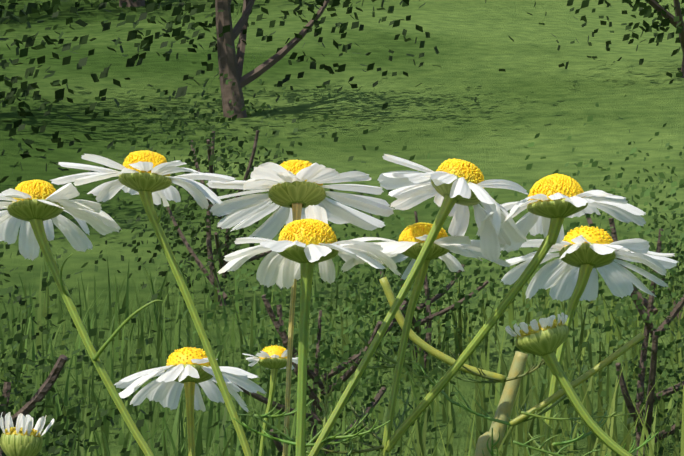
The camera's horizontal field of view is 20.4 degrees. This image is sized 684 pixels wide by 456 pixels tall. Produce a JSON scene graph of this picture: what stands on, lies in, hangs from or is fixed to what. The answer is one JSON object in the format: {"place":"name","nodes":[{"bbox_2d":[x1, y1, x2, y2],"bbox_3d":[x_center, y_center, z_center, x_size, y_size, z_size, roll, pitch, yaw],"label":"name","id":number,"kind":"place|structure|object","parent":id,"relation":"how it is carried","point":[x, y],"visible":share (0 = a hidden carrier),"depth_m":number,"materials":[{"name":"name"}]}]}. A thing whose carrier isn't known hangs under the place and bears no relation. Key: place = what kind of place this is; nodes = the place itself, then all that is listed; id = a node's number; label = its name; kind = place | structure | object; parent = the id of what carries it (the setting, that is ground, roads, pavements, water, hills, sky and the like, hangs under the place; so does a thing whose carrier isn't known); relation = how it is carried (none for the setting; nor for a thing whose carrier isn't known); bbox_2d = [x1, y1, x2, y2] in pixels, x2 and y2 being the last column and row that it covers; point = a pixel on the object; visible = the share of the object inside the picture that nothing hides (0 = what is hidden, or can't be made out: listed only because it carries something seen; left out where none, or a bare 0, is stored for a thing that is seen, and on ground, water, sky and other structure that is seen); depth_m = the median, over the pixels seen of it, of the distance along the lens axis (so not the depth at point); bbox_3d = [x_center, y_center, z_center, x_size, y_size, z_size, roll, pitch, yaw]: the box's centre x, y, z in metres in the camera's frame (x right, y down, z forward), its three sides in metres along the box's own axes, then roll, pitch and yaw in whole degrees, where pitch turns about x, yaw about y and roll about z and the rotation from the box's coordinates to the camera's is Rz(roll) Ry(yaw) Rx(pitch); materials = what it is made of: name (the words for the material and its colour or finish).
{"place":"outdoors","nodes":[
{"label":"outdoors","id":0,"kind":"place"},
{"bbox_2d":[0,0,683,455],"bbox_3d":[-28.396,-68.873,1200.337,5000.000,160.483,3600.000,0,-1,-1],"label":"meadow","id":1,"kind":"structure","parent":0,"point":[438,114],"depth_m":10.44,"materials":[{"name":"green plant"}]},
{"bbox_2d":[0,1,118,28],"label":"hedge tree","id":2,"kind":"object","parent":1,"relation":"on","point":[10,6],"visible":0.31,"depth_m":17.27,"materials":[{"name":"green plant"}]},
{"bbox_2d":[0,143,159,410],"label":"shrub","id":3,"kind":"object","parent":1,"relation":"on","point":[48,316],"visible":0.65,"depth_m":3.81,"materials":[{"name":"green plant"}]},
{"bbox_2d":[0,0,256,114],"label":"leaves","id":4,"kind":"object","parent":1,"relation":"on","point":[30,41],"visible":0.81,"depth_m":9.89,"materials":[{"name":"green plant"}]},
{"bbox_2d":[91,0,181,11],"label":"hedge tree","id":5,"kind":"object","parent":1,"relation":"on","point":[131,4],"visible":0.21,"depth_m":18.36,"materials":[{"name":"green plant"}]},
{"bbox_2d":[0,0,275,198],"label":"shrub","id":6,"kind":"object","parent":1,"relation":"on","point":[9,98],"visible":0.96,"depth_m":7.06,"materials":[{"name":"green plant"}]},
{"bbox_2d":[0,212,355,455],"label":"shrub","id":7,"kind":"object","parent":1,"relation":"on","point":[29,404],"visible":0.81,"depth_m":2.06,"materials":[{"name":"green plant"}]},
{"bbox_2d":[114,347,265,455],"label":"chamomile","id":8,"kind":"object","parent":1,"relation":"on","point":[188,368],"visible":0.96,"depth_m":0.37,"materials":[{"name":"white plant"}]},
{"bbox_2d":[43,30,432,316],"bbox_3d":[-0.367,-0.091,5.450,1.258,0.878,1.082,0,-1,16],"label":"shrub","id":9,"kind":"object","parent":1,"relation":"on","point":[208,238],"visible":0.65,"depth_m":5.43,"materials":[{"name":"green plant"}]},
{"bbox_2d":[28,0,505,154],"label":"tree","id":10,"kind":"object","parent":1,"relation":"on","point":[230,62],"visible":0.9,"depth_m":11.00,"materials":[{"name":"green plant"}]},
{"bbox_2d":[242,345,297,455],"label":"chamomile","id":11,"kind":"object","parent":1,"relation":"on","point":[273,359],"visible":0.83,"depth_m":0.40,"materials":[{"name":"green plant"}]},
{"bbox_2d":[95,215,581,455],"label":"shrub","id":12,"kind":"object","parent":1,"relation":"on","point":[315,372],"visible":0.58,"depth_m":2.94,"materials":[{"name":"green plant"}]},
{"bbox_2d":[253,120,627,379],"bbox_3d":[0.139,0.102,4.630,0.906,0.735,0.980,0,-1,-40],"label":"shrub","id":13,"kind":"object","parent":1,"relation":"on","point":[427,291],"visible":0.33,"depth_m":4.58,"materials":[{"name":"green plant"}]},
{"bbox_2d":[233,277,658,455],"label":"plant stems","id":14,"kind":"object","parent":1,"relation":"on","point":[489,441],"visible":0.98,"depth_m":0.31,"materials":[{"name":"green plant"}]},
{"bbox_2d":[0,412,53,455],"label":"chamomile bud","id":15,"kind":"object","parent":14,"relation":"attached to","point":[22,438],"visible":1,"depth_m":0.34,"materials":[{"name":"green plant"}]},
{"bbox_2d":[0,180,163,455],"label":"chamomile","id":16,"kind":"object","parent":14,"relation":"attached to","point":[34,207],"visible":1,"depth_m":0.31,"materials":[{"name":"white plant"}]},
{"bbox_2d":[49,150,252,455],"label":"chamomile","id":17,"kind":"object","parent":14,"relation":"attached to","point":[145,176],"visible":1,"depth_m":0.30,"materials":[{"name":"white plant"}]},
{"bbox_2d":[205,159,393,455],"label":"chamomile","id":18,"kind":"object","parent":14,"relation":"in","point":[295,188],"visible":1,"depth_m":0.32,"materials":[{"name":"white plant"}]},
{"bbox_2d":[217,205,400,455],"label":"chamomile","id":19,"kind":"object","parent":14,"relation":"attached to","point":[300,248],"visible":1,"depth_m":0.30,"materials":[{"name":"white plant"}]},
{"bbox_2d":[308,154,527,455],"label":"chamomile","id":20,"kind":"object","parent":14,"relation":"attached to","point":[455,187],"visible":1,"depth_m":0.30,"materials":[{"name":"white plant"}]},
{"bbox_2d":[338,222,510,455],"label":"chamomile","id":21,"kind":"object","parent":14,"relation":"in","point":[411,241],"visible":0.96,"depth_m":0.31,"materials":[{"name":"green plant"}]},
{"bbox_2d":[385,173,645,452],"bbox_3d":[0.030,0.014,0.306,0.028,0.045,0.039,0,-1,-43],"label":"chamomile","id":22,"kind":"object","parent":14,"relation":"on","point":[553,202],"visible":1,"depth_m":0.30,"materials":[{"name":"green plant"}]},
{"bbox_2d":[505,313,632,455],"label":"chamomile bud","id":23,"kind":"object","parent":14,"relation":"attached to","point":[545,338],"visible":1,"depth_m":0.30,"materials":[{"name":"green plant"}]},
{"bbox_2d":[501,225,677,455],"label":"chamomile","id":24,"kind":"object","parent":14,"relation":"attached to","point":[583,254],"visible":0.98,"depth_m":0.34,"materials":[{"name":"white plant"}]},
{"bbox_2d":[402,0,683,83],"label":"leaves","id":25,"kind":"object","parent":1,"relation":"on","point":[676,21],"visible":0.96,"depth_m":12.23,"materials":[{"name":"green plant"}]},
{"bbox_2d":[433,115,683,455],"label":"shrub","id":26,"kind":"object","parent":1,"relation":"on","point":[639,299],"visible":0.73,"depth_m":3.35,"materials":[{"name":"green plant"}]},
{"bbox_2d":[490,95,683,318],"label":"shrub","id":27,"kind":"object","parent":1,"relation":"on","point":[655,217],"visible":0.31,"depth_m":5.20,"materials":[{"name":"green plant"}]},
{"bbox_2d":[0,250,683,455],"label":"meadow grass","id":28,"kind":"structure","parent":0,"point":[527,383],"depth_m":3.94,"materials":[{"name":"green plant"}]}
]}

